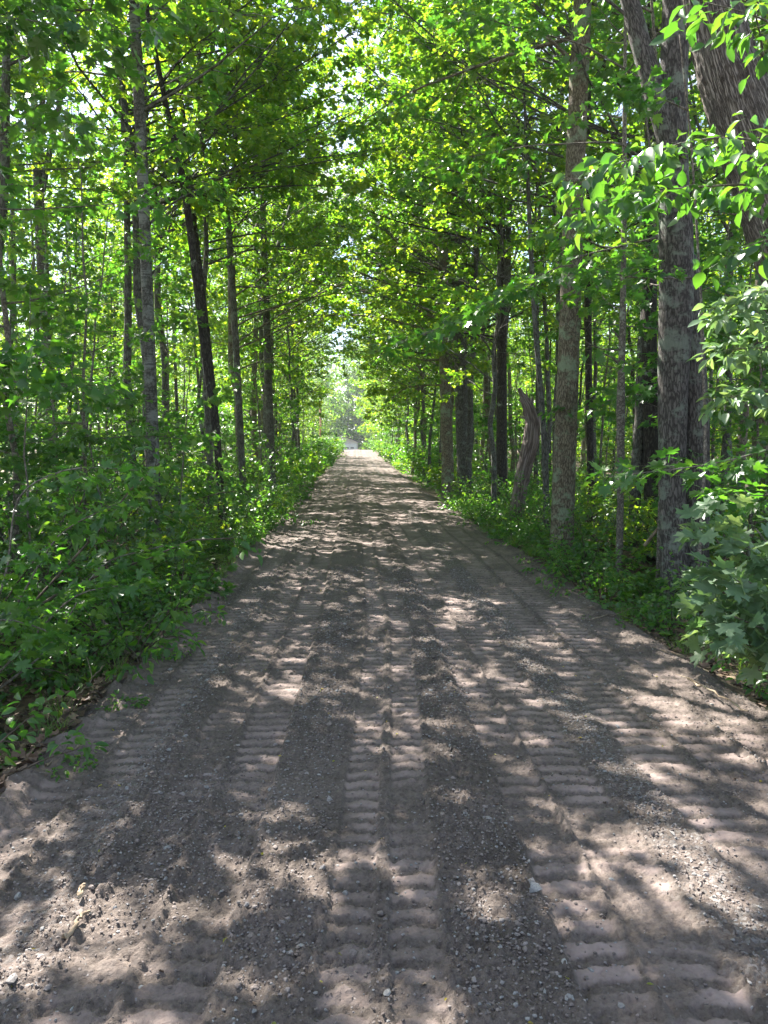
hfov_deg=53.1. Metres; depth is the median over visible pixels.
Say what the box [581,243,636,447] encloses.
woodland tree
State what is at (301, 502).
plant
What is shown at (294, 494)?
plant
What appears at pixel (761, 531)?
leafy shrub
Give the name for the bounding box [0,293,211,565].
maple sapling
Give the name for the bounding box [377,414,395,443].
maple sapling
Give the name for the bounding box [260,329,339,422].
arching tree
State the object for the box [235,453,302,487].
bright shrub
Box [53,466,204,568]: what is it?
leafy shrub
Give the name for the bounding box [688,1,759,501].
woodland tree
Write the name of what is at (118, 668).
grass tuft
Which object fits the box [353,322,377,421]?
roadside tree
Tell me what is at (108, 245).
woodland tree
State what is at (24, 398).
bushy tree
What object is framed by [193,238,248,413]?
forest tree
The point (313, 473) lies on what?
bright shrub
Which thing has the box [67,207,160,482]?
woodland tree
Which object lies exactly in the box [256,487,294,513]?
leafy shrub
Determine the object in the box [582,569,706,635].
plant
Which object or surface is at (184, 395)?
woodland tree
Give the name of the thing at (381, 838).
leaf scraps
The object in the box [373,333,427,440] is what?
roadside tree
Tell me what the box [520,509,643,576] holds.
plant
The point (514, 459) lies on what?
leafy shrub
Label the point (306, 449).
bright shrub
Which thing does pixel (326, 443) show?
bright shrub
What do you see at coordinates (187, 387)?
bushy tree
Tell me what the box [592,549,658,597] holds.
plant
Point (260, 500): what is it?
leafy shrub
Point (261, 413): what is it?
roadside tree
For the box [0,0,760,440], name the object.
sky
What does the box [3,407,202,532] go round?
leafy shrub
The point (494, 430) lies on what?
bushy tree
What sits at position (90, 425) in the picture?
woodland tree
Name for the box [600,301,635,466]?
forest tree
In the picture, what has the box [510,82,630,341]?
woodland tree
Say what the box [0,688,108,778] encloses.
plant
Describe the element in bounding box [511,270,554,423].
forest tree
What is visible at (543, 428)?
pale tree
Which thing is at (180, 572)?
plant
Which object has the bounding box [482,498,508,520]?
plant
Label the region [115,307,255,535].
maple sapling
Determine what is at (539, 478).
leafy shrub
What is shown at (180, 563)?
plant
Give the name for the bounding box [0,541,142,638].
plant
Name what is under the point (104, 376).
bushy tree
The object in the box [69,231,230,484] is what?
maple sapling
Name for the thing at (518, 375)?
forest tree
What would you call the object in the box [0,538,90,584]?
leafy shrub
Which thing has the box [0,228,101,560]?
maple sapling
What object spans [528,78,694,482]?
woodland tree
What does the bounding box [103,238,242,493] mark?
maple sapling
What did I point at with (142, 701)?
green sprig
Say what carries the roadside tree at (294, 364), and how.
on the ground at (732, 671)
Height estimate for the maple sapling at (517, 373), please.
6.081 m
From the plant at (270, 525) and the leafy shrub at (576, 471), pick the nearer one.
the plant at (270, 525)
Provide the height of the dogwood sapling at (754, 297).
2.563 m
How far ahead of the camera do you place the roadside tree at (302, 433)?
71.76 m
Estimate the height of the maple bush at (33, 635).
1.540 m
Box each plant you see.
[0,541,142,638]
[0,550,142,673]
[0,593,94,697]
[0,652,19,681]
[0,668,80,767]
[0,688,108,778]
[3,611,140,679]
[21,639,125,689]
[38,548,209,684]
[47,528,166,601]
[47,579,162,634]
[49,574,135,626]
[51,546,228,628]
[79,574,155,615]
[87,608,186,654]
[90,595,194,638]
[96,533,173,595]
[96,566,205,628]
[114,568,214,617]
[118,551,227,601]
[136,553,237,609]
[163,529,227,556]
[163,547,198,576]
[165,567,215,588]
[189,526,232,551]
[203,525,267,552]
[204,535,235,555]
[204,535,255,555]
[205,522,256,556]
[210,522,269,541]
[220,529,263,543]
[227,515,268,539]
[228,495,285,529]
[233,517,269,534]
[236,515,281,532]
[237,489,319,526]
[264,498,303,510]
[266,498,297,513]
[281,485,308,503]
[288,486,312,502]
[438,483,484,512]
[447,485,506,515]
[453,488,507,526]
[455,508,482,519]
[461,485,525,518]
[462,502,480,517]
[469,506,496,522]
[471,494,524,530]
[476,508,539,534]
[476,517,527,542]
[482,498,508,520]
[485,504,579,552]
[486,522,546,545]
[489,510,523,523]
[491,510,538,545]
[501,511,536,529]
[509,517,543,541]
[513,534,588,566]
[516,536,548,558]
[519,522,593,557]
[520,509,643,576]
[532,528,639,589]
[537,547,582,568]
[540,541,628,588]
[543,552,656,601]
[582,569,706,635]
[585,588,668,627]
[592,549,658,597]
[603,561,702,619]
[620,577,662,598]
[678,617,761,668]
[711,658,767,701]
[742,679,767,697]
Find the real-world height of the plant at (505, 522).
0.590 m
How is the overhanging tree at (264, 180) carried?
on the ground at (732, 671)
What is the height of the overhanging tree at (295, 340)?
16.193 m
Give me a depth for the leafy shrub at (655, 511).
11.18 m
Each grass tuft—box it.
[21,700,89,740]
[31,680,89,723]
[63,660,105,692]
[92,643,141,675]
[183,591,217,605]
[208,558,230,577]
[221,543,244,564]
[615,593,637,621]
[661,623,700,654]
[727,659,760,679]
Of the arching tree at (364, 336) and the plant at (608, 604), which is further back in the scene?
the arching tree at (364, 336)
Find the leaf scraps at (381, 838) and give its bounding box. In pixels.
[11,584,761,1023]
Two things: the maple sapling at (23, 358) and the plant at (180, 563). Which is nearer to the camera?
the maple sapling at (23, 358)
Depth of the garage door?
149.28 m
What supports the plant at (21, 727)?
on the ground at (732, 671)
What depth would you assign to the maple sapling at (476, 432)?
42.58 m
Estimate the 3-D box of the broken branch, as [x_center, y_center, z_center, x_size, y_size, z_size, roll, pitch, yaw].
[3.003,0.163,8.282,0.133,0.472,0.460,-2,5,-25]
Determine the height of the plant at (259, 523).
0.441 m
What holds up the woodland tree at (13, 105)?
on the ground at (732, 671)
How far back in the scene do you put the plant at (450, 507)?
17.85 m
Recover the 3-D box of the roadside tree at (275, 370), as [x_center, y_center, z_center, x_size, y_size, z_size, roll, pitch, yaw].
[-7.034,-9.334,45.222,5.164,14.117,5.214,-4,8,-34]
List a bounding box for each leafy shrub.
[0,401,65,513]
[0,406,108,598]
[0,426,266,655]
[0,432,141,571]
[0,457,121,628]
[0,462,38,568]
[0,485,53,575]
[0,538,24,571]
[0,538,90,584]
[2,480,76,535]
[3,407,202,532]
[4,469,93,543]
[5,391,261,560]
[7,457,113,539]
[15,403,206,507]
[29,439,124,515]
[42,423,144,501]
[47,432,187,537]
[48,515,202,599]
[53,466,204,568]
[72,444,186,528]
[81,566,161,614]
[112,467,204,512]
[114,517,224,582]
[120,472,197,533]
[126,473,197,521]
[134,470,223,535]
[136,446,206,491]
[149,490,229,556]
[160,455,204,486]
[167,435,252,505]
[170,467,246,518]
[173,438,294,539]
[173,451,264,509]
[177,457,251,501]
[185,416,292,498]
[185,497,239,529]
[190,430,268,488]
[191,508,259,549]
[194,465,288,525]
[215,461,290,509]
[224,468,279,499]
[226,484,284,520]
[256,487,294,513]
[259,479,299,498]
[269,472,303,494]
[270,472,304,504]
[442,477,486,502]
[448,475,489,498]
[451,476,513,508]
[452,471,514,498]
[459,470,541,534]
[474,482,512,503]
[481,472,511,501]
[486,460,551,518]
[488,477,549,513]
[509,474,552,506]
[513,444,605,490]
[513,455,552,499]
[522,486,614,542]
[525,486,603,543]
[527,459,615,504]
[529,471,578,496]
[532,475,610,520]
[543,481,653,547]
[548,460,583,488]
[549,466,641,526]
[565,492,649,571]
[575,466,643,521]
[577,460,642,507]
[588,486,643,528]
[589,491,738,576]
[591,473,724,551]
[594,453,643,512]
[626,440,767,577]
[631,478,764,551]
[647,570,723,624]
[652,483,747,528]
[660,546,765,627]
[709,459,767,574]
[709,481,767,560]
[710,472,767,555]
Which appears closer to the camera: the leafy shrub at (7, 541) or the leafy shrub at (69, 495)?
the leafy shrub at (7, 541)
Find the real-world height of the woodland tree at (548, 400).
15.938 m
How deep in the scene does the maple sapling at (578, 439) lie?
27.76 m
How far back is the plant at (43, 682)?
5.01 m
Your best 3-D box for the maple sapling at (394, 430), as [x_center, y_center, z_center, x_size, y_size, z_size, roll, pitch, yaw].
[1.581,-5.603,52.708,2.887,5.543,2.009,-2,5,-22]
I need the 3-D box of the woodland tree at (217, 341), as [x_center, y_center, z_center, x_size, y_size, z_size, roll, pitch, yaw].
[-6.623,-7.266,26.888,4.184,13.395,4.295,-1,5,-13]
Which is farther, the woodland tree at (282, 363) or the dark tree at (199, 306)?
the woodland tree at (282, 363)
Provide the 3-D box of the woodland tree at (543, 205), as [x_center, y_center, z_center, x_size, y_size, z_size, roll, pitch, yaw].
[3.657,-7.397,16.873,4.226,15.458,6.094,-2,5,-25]
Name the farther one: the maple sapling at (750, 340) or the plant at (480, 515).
the plant at (480, 515)
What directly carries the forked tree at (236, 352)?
on the ground at (732, 671)
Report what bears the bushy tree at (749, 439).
on the ground at (732, 671)
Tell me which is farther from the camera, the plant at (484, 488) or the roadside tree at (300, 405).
the roadside tree at (300, 405)
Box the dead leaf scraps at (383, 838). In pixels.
[13,542,767,1023]
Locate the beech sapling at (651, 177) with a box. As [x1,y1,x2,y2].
[541,0,767,291]
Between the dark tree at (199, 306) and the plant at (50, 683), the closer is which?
the plant at (50, 683)
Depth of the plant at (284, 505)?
17.31 m
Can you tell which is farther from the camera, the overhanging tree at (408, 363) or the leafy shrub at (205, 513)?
the overhanging tree at (408, 363)
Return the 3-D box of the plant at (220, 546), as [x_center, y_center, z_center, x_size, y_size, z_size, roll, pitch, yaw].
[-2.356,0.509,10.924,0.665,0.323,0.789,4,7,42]
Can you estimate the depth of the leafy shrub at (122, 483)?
14.12 m
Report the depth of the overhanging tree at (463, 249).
23.77 m
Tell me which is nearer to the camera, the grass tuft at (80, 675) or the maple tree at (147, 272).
the grass tuft at (80, 675)
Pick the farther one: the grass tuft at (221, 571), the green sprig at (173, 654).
the grass tuft at (221, 571)
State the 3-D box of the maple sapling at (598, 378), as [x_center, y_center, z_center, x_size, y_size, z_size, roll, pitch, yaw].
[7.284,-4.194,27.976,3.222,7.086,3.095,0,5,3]
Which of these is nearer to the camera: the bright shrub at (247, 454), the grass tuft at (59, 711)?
the grass tuft at (59, 711)
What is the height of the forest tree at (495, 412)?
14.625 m
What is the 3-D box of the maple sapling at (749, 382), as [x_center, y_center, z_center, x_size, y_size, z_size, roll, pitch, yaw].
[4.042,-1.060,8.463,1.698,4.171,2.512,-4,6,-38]
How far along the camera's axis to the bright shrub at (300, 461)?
37.12 m
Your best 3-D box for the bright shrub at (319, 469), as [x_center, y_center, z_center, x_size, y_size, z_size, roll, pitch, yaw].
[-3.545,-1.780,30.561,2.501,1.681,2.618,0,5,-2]
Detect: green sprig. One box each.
[45,742,99,781]
[95,689,149,710]
[146,644,193,661]
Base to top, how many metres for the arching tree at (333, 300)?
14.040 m
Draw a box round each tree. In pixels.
[0,0,156,260]
[0,0,163,157]
[0,0,177,206]
[0,0,271,63]
[0,0,390,530]
[0,19,113,516]
[0,20,36,314]
[0,33,109,492]
[0,53,48,220]
[0,77,95,565]
[0,100,74,484]
[0,151,79,425]
[0,188,69,436]
[0,194,92,367]
[0,331,63,444]
[1,9,117,506]
[2,0,387,486]
[3,58,138,467]
[3,121,36,295]
[3,152,53,261]
[9,115,123,431]
[28,12,245,465]
[36,0,268,541]
[37,0,343,548]
[49,183,137,444]
[52,151,164,389]
[53,309,88,460]
[54,43,171,477]
[54,153,140,464]
[58,319,105,434]
[60,364,104,463]
[64,133,166,446]
[66,225,123,374]
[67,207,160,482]
[86,321,138,455]
[89,0,403,531]
[90,26,278,514]
[90,72,227,351]
[103,63,257,463]
[103,215,161,458]
[104,211,199,363]
[107,24,262,483]
[118,345,187,459]
[132,111,254,480]
[134,260,214,417]
[153,10,312,502]
[155,221,246,456]
[156,263,212,456]
[157,353,194,462]
[160,0,403,462]
[163,0,405,492]
[165,120,255,453]
[169,296,192,412]
[169,341,195,417]
[171,157,253,458]
[172,276,225,413]
[172,341,197,447]
[186,110,291,451]
[187,41,349,464]
[188,361,228,459]
[191,185,281,418]
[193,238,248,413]
[195,0,437,523]
[207,163,380,457]
[208,277,258,464]
[210,25,344,486]
[210,189,317,461]
[214,200,313,456]
[214,277,289,438]
[219,228,282,458]
[222,240,307,435]
[223,243,381,461]
[226,227,293,409]
[229,379,257,454]
[237,154,368,453]
[243,103,421,486]
[243,331,314,451]
[244,240,310,427]
[248,285,319,455]
[250,285,327,455]
[258,328,301,448]
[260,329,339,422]
[274,305,313,446]
[281,358,326,436]
[287,0,507,501]
[287,371,317,444]
[289,334,309,439]
[289,338,318,448]
[296,208,381,451]
[300,320,352,439]
[300,346,339,443]
[301,374,333,441]
[303,0,615,336]
[303,329,345,439]
[304,0,660,218]
[313,28,492,483]
[318,0,548,507]
[322,0,562,495]
[322,352,368,449]
[323,180,489,411]
[324,1,601,496]
[329,259,429,474]
[330,77,529,358]
[332,322,378,449]
[332,374,366,449]
[333,40,696,520]
[334,0,689,557]
[334,272,403,449]
[335,339,375,443]
[339,242,491,478]
[340,164,492,366]
[347,308,431,465]
[348,212,422,446]
[352,358,402,449]
[353,259,437,485]
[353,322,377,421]
[353,343,385,436]
[353,357,402,447]
[354,273,418,448]
[356,380,380,441]
[362,372,430,441]
[363,300,455,455]
[366,0,767,546]
[369,384,397,442]
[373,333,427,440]
[379,0,632,530]
[389,317,438,445]
[392,87,553,485]
[406,187,525,482]
[411,383,478,450]
[428,317,492,460]
[430,12,601,495]
[430,229,493,379]
[453,3,632,459]
[462,0,718,525]
[462,1,715,451]
[462,187,527,474]
[467,199,529,470]
[474,264,531,443]
[474,371,514,456]
[475,253,542,434]
[476,122,547,472]
[477,169,584,418]
[478,251,551,451]
[493,3,659,479]
[507,267,579,463]
[507,303,540,443]
[508,206,583,473]
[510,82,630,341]
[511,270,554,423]
[513,381,551,450]
[519,302,602,428]
[524,0,714,585]
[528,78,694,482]
[533,31,735,287]
[534,0,727,544]
[540,220,632,447]
[546,151,642,470]
[551,338,601,459]
[554,243,625,385]
[576,326,613,449]
[576,365,599,457]
[578,350,632,470]
[579,229,658,431]
[580,231,634,462]
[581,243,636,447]
[588,0,760,514]
[592,0,756,284]
[592,49,738,471]
[592,213,706,492]
[592,220,657,437]
[596,378,631,463]
[598,217,640,458]
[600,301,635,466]
[604,0,709,604]
[617,211,705,367]
[627,146,723,350]
[638,0,767,547]
[682,0,767,303]
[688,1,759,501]
[689,94,748,328]
[691,27,757,222]
[691,95,754,472]
[691,119,754,343]
[693,20,759,424]
[705,211,753,459]
[706,288,751,472]
[707,255,753,286]
[710,328,752,475]
[716,241,754,353]
[722,227,754,277]
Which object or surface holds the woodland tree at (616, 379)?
on the ground at (732, 671)
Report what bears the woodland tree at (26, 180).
on the ground at (732, 671)
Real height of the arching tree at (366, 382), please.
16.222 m
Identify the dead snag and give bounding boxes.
[508,386,539,524]
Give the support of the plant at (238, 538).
on the ground at (732, 671)
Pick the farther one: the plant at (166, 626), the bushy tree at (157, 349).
the bushy tree at (157, 349)
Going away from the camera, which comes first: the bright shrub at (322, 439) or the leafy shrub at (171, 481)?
the leafy shrub at (171, 481)
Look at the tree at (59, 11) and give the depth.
5.93 m
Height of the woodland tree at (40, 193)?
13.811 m
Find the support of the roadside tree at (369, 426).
on the ground at (732, 671)
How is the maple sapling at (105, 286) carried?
on the ground at (732, 671)
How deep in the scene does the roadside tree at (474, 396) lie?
45.59 m
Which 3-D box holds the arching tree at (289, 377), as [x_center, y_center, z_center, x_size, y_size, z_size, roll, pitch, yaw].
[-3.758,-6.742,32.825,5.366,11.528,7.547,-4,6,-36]
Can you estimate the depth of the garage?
149.25 m
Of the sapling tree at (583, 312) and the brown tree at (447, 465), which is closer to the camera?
the sapling tree at (583, 312)
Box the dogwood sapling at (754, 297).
[686,278,767,425]
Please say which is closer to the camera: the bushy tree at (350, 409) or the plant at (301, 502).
the plant at (301, 502)
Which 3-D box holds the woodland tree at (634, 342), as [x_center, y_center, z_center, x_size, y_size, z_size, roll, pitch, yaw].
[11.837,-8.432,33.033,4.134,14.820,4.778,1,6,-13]
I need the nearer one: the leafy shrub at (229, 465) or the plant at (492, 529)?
the plant at (492, 529)
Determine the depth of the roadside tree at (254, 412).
33.59 m
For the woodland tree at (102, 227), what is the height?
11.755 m
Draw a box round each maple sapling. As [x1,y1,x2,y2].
[0,0,185,600]
[0,77,220,568]
[0,91,95,436]
[0,176,143,545]
[0,190,75,535]
[0,199,143,497]
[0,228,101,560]
[0,267,151,610]
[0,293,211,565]
[0,336,70,484]
[0,374,38,600]
[0,416,27,442]
[8,161,185,515]
[13,318,65,453]
[21,399,104,494]
[31,253,174,501]
[41,243,203,484]
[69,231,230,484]
[69,341,162,481]
[91,344,142,489]
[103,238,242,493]
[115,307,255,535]
[157,358,197,454]
[157,383,183,463]
[169,381,194,453]
[185,353,233,457]
[188,395,198,448]
[190,380,237,480]
[193,387,234,456]
[202,282,299,487]
[213,403,246,455]
[214,376,266,470]
[221,405,247,457]
[222,309,311,484]
[243,405,257,456]
[258,386,303,465]
[283,363,332,464]
[366,0,659,592]
[372,383,411,451]
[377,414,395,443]
[386,397,427,454]
[392,403,420,453]
[400,398,435,448]
[404,400,438,452]
[405,265,508,432]
[410,370,455,448]
[412,367,455,449]
[412,383,455,447]
[423,388,478,462]
[437,262,555,474]
[453,376,495,469]
[453,415,481,458]
[457,34,706,615]
[473,373,495,456]
[473,397,485,466]
[473,403,488,465]
[474,319,551,469]
[477,378,515,459]
[485,285,584,461]
[505,0,767,425]
[507,307,584,477]
[507,317,583,475]
[507,387,540,462]
[507,390,523,454]
[520,360,554,449]
[521,385,553,452]
[526,54,749,407]
[538,228,658,480]
[545,303,629,443]
[577,342,635,481]
[578,408,608,465]
[579,206,767,515]
[580,432,767,526]
[582,357,634,490]
[609,145,754,482]
[629,174,752,488]
[656,1,767,438]
[656,257,767,558]
[709,399,734,467]
[725,279,767,494]
[731,280,767,444]
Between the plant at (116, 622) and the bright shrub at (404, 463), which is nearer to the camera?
the plant at (116, 622)
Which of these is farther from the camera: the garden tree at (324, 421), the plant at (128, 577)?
the garden tree at (324, 421)
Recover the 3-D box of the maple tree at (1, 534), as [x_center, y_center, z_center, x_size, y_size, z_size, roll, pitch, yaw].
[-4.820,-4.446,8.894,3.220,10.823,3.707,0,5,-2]
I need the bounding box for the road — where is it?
[0,450,767,1023]
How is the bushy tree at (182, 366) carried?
on the ground at (732, 671)
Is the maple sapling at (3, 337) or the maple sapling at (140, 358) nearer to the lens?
the maple sapling at (3, 337)
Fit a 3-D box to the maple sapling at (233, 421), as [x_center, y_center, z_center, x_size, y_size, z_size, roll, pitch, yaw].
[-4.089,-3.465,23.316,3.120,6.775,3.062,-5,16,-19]
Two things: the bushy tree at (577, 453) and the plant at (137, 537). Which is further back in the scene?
the bushy tree at (577, 453)
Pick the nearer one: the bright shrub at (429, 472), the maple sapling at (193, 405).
the bright shrub at (429, 472)
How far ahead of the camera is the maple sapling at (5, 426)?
8.21 m
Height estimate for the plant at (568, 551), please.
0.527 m
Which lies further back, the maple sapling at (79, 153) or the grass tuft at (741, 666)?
the maple sapling at (79, 153)
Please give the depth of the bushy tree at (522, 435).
66.10 m
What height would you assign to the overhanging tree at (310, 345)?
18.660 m
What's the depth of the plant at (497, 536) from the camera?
12.22 m
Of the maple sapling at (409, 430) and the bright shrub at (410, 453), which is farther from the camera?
the maple sapling at (409, 430)
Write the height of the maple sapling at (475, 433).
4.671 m
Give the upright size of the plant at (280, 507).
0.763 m
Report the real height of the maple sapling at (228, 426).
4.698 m
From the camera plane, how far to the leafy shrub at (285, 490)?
20.84 m
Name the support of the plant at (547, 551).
on the ground at (732, 671)
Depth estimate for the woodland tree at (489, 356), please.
34.31 m
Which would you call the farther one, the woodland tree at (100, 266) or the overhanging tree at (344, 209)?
the woodland tree at (100, 266)
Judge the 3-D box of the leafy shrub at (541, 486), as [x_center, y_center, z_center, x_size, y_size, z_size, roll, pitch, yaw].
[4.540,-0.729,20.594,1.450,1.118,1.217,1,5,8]
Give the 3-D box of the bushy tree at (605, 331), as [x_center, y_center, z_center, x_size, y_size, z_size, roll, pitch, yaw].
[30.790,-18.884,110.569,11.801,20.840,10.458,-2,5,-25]
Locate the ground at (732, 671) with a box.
[0,447,767,773]
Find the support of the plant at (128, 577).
on the ground at (732, 671)
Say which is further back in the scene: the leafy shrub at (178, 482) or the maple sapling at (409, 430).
the maple sapling at (409, 430)
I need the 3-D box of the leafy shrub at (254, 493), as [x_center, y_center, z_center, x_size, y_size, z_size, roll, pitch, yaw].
[-3.462,-0.415,10.224,3.382,2.246,2.360,-2,5,-22]
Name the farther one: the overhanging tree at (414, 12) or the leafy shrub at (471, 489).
the leafy shrub at (471, 489)
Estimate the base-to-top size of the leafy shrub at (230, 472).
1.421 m
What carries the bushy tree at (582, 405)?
on the ground at (732, 671)
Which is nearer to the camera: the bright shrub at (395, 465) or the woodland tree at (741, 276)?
the woodland tree at (741, 276)
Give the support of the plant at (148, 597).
on the ground at (732, 671)
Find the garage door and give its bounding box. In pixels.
[344,444,355,449]
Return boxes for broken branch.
[643,528,656,546]
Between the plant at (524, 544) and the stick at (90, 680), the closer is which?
the stick at (90, 680)
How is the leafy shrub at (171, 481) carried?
on the ground at (732, 671)
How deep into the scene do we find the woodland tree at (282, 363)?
37.30 m
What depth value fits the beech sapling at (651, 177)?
3.45 m
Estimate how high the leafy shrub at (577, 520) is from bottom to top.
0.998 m
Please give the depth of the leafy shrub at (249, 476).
19.71 m
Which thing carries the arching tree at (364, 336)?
on the ground at (732, 671)
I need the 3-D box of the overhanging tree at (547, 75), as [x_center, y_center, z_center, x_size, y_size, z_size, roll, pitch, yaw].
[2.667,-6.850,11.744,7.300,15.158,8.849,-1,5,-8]
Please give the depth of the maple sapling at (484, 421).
25.09 m
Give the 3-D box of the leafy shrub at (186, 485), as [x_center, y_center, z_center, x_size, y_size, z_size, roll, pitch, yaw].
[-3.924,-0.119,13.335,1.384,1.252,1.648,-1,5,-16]
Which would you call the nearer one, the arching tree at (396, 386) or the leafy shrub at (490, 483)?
the leafy shrub at (490, 483)
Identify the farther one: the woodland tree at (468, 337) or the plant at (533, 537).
the woodland tree at (468, 337)
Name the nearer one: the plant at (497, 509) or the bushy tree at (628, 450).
the plant at (497, 509)
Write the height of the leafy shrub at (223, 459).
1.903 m
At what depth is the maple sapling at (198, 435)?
24.84 m
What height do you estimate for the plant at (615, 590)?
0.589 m
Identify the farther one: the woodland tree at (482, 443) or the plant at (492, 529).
the woodland tree at (482, 443)
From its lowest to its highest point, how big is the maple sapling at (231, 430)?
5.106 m
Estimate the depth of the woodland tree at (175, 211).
19.63 m
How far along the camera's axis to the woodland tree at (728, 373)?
13.51 m
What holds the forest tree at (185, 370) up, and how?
on the ground at (732, 671)
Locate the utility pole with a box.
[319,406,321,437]
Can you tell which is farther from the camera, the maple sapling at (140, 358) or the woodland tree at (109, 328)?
the woodland tree at (109, 328)
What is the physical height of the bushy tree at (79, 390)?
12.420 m
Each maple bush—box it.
[0,459,188,688]
[671,493,767,685]
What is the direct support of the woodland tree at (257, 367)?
on the ground at (732, 671)
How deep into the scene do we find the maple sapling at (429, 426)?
42.06 m
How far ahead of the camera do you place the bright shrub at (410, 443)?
46.83 m
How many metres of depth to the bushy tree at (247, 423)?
64.55 m
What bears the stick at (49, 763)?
on the road
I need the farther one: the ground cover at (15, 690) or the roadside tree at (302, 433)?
the roadside tree at (302, 433)
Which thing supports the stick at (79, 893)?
on the road
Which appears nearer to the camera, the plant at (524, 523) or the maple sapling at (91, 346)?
the plant at (524, 523)
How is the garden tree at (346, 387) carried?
on the ground at (732, 671)
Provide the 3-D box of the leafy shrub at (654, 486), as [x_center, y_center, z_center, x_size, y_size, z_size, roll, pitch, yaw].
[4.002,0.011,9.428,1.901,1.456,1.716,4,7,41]
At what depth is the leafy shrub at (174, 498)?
12.49 m
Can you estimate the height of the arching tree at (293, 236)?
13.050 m
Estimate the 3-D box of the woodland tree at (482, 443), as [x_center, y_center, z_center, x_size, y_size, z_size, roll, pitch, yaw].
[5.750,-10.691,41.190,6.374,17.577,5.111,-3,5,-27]
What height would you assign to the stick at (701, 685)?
0.062 m
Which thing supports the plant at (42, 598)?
on the ground at (732, 671)
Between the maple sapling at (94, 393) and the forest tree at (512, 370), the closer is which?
the maple sapling at (94, 393)
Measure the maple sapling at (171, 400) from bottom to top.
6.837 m
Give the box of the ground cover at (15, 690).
[0,456,767,740]
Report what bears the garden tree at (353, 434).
on the ground at (732, 671)
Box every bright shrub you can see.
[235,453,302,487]
[244,433,338,490]
[245,452,304,476]
[256,467,306,492]
[276,446,325,486]
[279,440,334,460]
[281,448,327,471]
[285,438,324,450]
[293,437,332,451]
[303,433,337,442]
[303,450,341,470]
[318,436,344,451]
[319,444,346,459]
[321,431,345,446]
[364,437,382,449]
[372,437,411,461]
[378,434,439,471]
[379,445,410,460]
[391,457,407,470]
[397,435,438,460]
[398,447,438,471]
[402,446,454,472]
[403,439,453,477]
[405,433,480,469]
[409,447,437,476]
[418,450,486,491]
[421,444,487,474]
[478,467,515,488]
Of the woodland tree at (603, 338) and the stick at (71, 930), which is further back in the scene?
the woodland tree at (603, 338)
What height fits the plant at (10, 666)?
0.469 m
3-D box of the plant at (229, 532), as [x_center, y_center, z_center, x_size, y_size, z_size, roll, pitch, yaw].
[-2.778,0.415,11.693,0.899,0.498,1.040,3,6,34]
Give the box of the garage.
[333,435,359,450]
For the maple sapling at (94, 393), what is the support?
on the ground at (732, 671)
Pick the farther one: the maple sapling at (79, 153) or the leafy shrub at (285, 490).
the leafy shrub at (285, 490)
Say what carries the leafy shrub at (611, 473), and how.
on the ground at (732, 671)
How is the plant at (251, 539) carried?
on the ground at (732, 671)
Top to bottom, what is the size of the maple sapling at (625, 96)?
5.109 m
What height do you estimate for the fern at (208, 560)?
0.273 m
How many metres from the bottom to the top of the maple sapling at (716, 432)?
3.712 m
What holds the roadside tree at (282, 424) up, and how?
on the ground at (732, 671)
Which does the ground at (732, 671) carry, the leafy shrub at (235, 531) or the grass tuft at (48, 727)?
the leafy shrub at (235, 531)
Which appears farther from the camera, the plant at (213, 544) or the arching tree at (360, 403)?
the arching tree at (360, 403)
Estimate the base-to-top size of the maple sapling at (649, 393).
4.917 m
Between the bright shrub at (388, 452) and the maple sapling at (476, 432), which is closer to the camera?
the maple sapling at (476, 432)
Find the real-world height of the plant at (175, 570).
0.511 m
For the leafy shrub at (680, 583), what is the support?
on the ground at (732, 671)
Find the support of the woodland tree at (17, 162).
on the ground at (732, 671)
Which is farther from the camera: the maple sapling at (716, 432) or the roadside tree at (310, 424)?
the roadside tree at (310, 424)
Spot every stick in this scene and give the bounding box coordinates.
[45,744,82,766]
[61,910,90,938]
[68,659,105,702]
[76,883,85,898]
[95,604,140,661]
[589,607,634,620]
[677,674,748,710]
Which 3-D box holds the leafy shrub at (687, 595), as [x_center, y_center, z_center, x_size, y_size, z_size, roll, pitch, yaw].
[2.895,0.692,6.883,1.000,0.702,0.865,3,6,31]
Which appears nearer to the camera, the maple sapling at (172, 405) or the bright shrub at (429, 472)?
the bright shrub at (429, 472)
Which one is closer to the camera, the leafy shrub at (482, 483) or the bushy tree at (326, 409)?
the leafy shrub at (482, 483)
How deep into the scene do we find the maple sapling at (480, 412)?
47.23 m
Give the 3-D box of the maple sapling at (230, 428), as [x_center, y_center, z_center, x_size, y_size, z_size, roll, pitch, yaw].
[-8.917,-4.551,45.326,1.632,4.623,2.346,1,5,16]
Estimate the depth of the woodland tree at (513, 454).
37.02 m
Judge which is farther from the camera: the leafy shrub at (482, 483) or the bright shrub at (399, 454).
the bright shrub at (399, 454)
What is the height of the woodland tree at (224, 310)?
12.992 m
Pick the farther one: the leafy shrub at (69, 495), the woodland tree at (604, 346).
the woodland tree at (604, 346)
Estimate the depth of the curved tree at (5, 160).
10.88 m
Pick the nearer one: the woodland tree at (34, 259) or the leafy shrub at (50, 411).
the leafy shrub at (50, 411)
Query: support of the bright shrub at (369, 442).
on the ground at (732, 671)
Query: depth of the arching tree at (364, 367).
30.98 m

